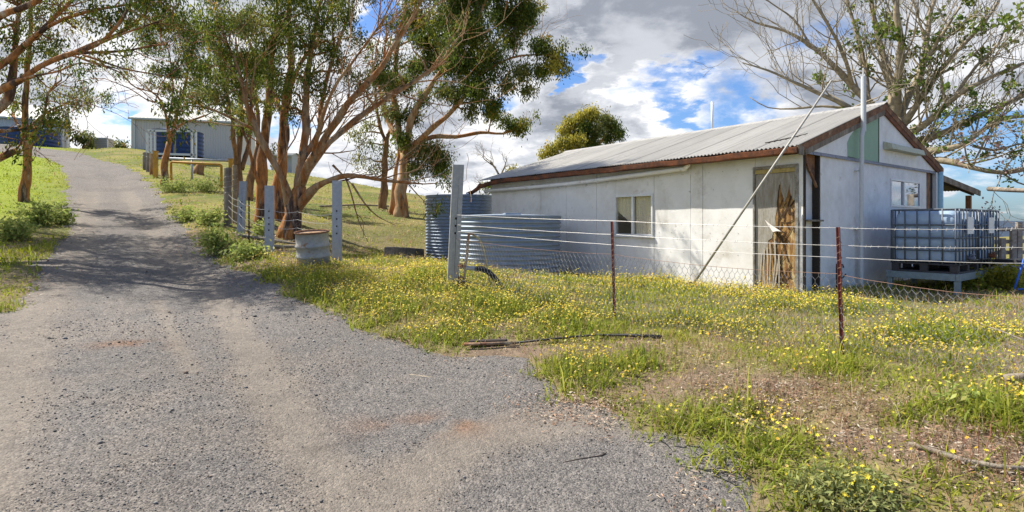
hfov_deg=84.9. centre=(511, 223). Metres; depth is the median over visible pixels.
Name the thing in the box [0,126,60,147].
window
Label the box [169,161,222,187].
hoop rail
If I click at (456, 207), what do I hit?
channel post
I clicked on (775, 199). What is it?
door
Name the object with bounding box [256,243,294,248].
fallen branch
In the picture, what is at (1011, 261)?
hand trolley
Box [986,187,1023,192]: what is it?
timber beam
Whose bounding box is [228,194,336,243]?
wire fence
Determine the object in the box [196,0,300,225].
gum tree
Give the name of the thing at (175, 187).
verge weed
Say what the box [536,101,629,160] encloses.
gum tree
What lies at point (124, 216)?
gravel track
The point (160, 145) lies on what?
window
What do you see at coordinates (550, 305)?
yellow daisies
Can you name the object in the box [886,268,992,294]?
tank stand
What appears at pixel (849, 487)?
daisy bush
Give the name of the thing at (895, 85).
coral tree
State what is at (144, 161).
yard post
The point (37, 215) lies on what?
verge weed
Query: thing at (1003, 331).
stick
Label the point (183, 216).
verge weed
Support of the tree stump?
on the ground at (352, 228)
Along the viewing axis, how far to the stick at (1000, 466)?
3.19 m
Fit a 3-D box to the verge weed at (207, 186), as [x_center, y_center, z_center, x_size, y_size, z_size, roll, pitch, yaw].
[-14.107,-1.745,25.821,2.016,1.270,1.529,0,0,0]
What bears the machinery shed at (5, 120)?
on the ground at (352, 228)
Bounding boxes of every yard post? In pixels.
[142,152,145,169]
[146,153,149,171]
[149,153,152,174]
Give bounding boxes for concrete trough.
[384,247,423,258]
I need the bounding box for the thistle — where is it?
[934,373,996,414]
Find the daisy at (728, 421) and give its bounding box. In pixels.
[0,201,1023,511]
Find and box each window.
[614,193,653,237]
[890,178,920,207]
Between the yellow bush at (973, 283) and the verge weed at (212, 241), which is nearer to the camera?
the yellow bush at (973, 283)
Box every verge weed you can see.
[0,210,41,241]
[4,194,73,225]
[47,200,79,224]
[155,174,191,192]
[163,202,202,221]
[178,173,223,192]
[186,199,227,225]
[187,217,244,257]
[212,238,274,263]
[246,218,275,236]
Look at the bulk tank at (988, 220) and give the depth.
10.68 m
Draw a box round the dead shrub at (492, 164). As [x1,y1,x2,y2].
[468,138,516,194]
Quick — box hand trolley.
[993,258,1023,289]
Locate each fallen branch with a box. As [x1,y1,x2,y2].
[237,234,295,243]
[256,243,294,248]
[319,204,409,207]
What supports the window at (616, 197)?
in the farm shed at (863, 165)
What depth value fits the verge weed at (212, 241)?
12.26 m
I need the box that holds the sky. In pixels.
[0,0,1023,220]
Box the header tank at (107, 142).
[93,136,114,148]
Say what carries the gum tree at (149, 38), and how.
on the ground at (352, 228)
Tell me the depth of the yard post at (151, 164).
32.74 m
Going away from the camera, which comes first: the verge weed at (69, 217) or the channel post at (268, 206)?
the channel post at (268, 206)
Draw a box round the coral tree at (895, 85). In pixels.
[685,0,1023,233]
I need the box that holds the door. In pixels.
[756,172,794,290]
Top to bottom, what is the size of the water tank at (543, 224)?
1.379 m
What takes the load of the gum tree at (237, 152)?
on the ground at (352, 228)
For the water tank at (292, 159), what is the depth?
56.00 m
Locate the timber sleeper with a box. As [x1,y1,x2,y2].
[464,338,515,345]
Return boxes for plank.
[1002,373,1023,382]
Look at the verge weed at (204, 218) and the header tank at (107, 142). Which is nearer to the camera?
the verge weed at (204, 218)
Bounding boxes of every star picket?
[248,197,249,242]
[611,221,616,315]
[836,227,845,355]
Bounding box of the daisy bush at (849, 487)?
[769,446,935,511]
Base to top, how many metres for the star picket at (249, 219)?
1.547 m
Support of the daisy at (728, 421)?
on the ground at (352, 228)
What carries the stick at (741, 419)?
on the ground at (352, 228)
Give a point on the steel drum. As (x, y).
(314, 243)
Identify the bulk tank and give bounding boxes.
[891,208,979,273]
[929,209,998,269]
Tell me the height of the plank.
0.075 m
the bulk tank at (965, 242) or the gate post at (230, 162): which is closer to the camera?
the bulk tank at (965, 242)
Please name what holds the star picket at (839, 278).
on the ground at (352, 228)
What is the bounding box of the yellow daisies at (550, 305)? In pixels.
[0,163,1023,511]
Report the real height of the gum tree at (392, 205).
6.593 m
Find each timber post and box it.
[223,167,231,226]
[232,165,237,223]
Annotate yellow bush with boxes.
[935,267,994,289]
[975,258,1023,289]
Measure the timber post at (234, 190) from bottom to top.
2.128 m
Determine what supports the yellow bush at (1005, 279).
on the ground at (352, 228)
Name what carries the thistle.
on the ground at (352, 228)
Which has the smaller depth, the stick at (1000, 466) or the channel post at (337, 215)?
the stick at (1000, 466)
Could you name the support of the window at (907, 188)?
in the farm shed at (863, 165)
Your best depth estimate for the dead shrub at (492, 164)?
20.93 m
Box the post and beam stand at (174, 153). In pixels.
[146,129,196,157]
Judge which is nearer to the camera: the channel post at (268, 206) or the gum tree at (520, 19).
the channel post at (268, 206)
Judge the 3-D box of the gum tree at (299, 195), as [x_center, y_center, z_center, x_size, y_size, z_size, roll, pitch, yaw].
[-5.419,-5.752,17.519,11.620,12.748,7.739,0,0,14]
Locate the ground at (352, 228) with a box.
[0,144,1023,511]
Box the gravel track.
[0,144,753,511]
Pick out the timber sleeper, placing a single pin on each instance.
(480, 342)
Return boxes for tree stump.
[193,161,204,174]
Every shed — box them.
[0,104,71,147]
[128,110,255,164]
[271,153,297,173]
[466,68,980,292]
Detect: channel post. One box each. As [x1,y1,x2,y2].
[236,181,246,235]
[264,186,273,251]
[332,180,341,260]
[447,165,463,285]
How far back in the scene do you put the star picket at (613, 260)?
6.83 m
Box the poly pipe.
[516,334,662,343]
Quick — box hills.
[994,221,1023,236]
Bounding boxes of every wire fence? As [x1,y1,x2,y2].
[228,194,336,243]
[456,215,1023,379]
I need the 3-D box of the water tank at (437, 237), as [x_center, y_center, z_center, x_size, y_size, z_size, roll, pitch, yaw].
[-1.616,0.138,17.900,2.308,2.164,2.308,0,0,-17]
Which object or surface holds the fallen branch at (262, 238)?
on the ground at (352, 228)
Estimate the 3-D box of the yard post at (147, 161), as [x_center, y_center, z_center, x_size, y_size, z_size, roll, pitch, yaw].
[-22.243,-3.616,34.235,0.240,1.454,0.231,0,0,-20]
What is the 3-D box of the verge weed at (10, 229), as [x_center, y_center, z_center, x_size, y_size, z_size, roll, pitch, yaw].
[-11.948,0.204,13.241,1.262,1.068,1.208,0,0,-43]
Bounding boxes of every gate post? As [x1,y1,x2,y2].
[153,151,158,177]
[228,158,232,167]
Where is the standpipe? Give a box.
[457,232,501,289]
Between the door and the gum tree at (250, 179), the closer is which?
the door
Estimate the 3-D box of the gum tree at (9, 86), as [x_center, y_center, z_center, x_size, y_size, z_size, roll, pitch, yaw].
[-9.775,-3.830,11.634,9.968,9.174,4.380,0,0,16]
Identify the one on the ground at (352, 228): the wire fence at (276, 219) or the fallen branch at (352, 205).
the fallen branch at (352, 205)
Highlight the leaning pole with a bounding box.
[687,80,832,286]
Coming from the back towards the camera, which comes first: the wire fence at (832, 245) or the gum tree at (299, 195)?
the gum tree at (299, 195)
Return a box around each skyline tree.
[68,126,97,148]
[112,136,130,147]
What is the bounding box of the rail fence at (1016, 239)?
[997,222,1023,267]
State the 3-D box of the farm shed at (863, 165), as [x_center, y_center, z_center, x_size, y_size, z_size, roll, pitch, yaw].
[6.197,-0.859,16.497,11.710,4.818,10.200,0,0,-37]
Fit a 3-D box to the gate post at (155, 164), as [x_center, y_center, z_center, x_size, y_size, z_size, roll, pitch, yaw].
[-20.011,-3.199,31.435,0.240,1.802,0.240,0,0,0]
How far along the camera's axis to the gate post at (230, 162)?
31.32 m
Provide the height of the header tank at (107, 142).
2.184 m
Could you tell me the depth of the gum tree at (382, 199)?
28.89 m
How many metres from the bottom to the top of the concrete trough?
0.548 m
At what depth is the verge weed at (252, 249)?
11.49 m
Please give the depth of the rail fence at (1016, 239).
15.95 m
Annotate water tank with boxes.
[425,194,491,261]
[460,213,561,274]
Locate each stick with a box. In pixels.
[563,452,606,462]
[716,402,767,432]
[908,442,1023,470]
[982,324,1023,339]
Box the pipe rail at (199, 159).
[157,157,227,179]
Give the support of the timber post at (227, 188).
on the ground at (352, 228)
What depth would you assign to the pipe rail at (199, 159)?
31.38 m
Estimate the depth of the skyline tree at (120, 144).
74.87 m
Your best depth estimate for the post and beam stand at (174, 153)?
48.92 m
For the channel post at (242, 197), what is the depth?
15.60 m
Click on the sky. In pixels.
(642, 66)
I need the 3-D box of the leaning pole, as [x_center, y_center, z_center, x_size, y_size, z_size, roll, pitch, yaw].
[4.117,-0.546,9.521,2.336,3.478,0.119,0,0,38]
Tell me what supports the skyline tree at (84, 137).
on the ground at (352, 228)
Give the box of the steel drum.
[294,229,330,265]
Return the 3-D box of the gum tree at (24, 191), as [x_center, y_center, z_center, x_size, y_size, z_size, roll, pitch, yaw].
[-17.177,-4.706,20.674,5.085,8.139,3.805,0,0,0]
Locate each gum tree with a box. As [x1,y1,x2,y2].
[0,0,116,201]
[0,0,255,182]
[89,0,520,240]
[104,6,238,185]
[194,7,264,194]
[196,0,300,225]
[196,0,353,220]
[243,59,300,200]
[342,30,418,208]
[357,0,592,217]
[377,85,407,214]
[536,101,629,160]
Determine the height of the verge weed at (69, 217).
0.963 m
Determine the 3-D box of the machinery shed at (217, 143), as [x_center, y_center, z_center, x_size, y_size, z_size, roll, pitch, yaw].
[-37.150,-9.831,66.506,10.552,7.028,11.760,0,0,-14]
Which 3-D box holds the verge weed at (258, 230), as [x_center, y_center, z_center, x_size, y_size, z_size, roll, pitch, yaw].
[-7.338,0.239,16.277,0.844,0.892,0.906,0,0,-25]
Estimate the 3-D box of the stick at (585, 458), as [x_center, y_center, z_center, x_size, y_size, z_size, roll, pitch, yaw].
[0.495,1.566,3.741,0.343,0.020,0.031,0,0,-24]
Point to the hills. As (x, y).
(1006, 225)

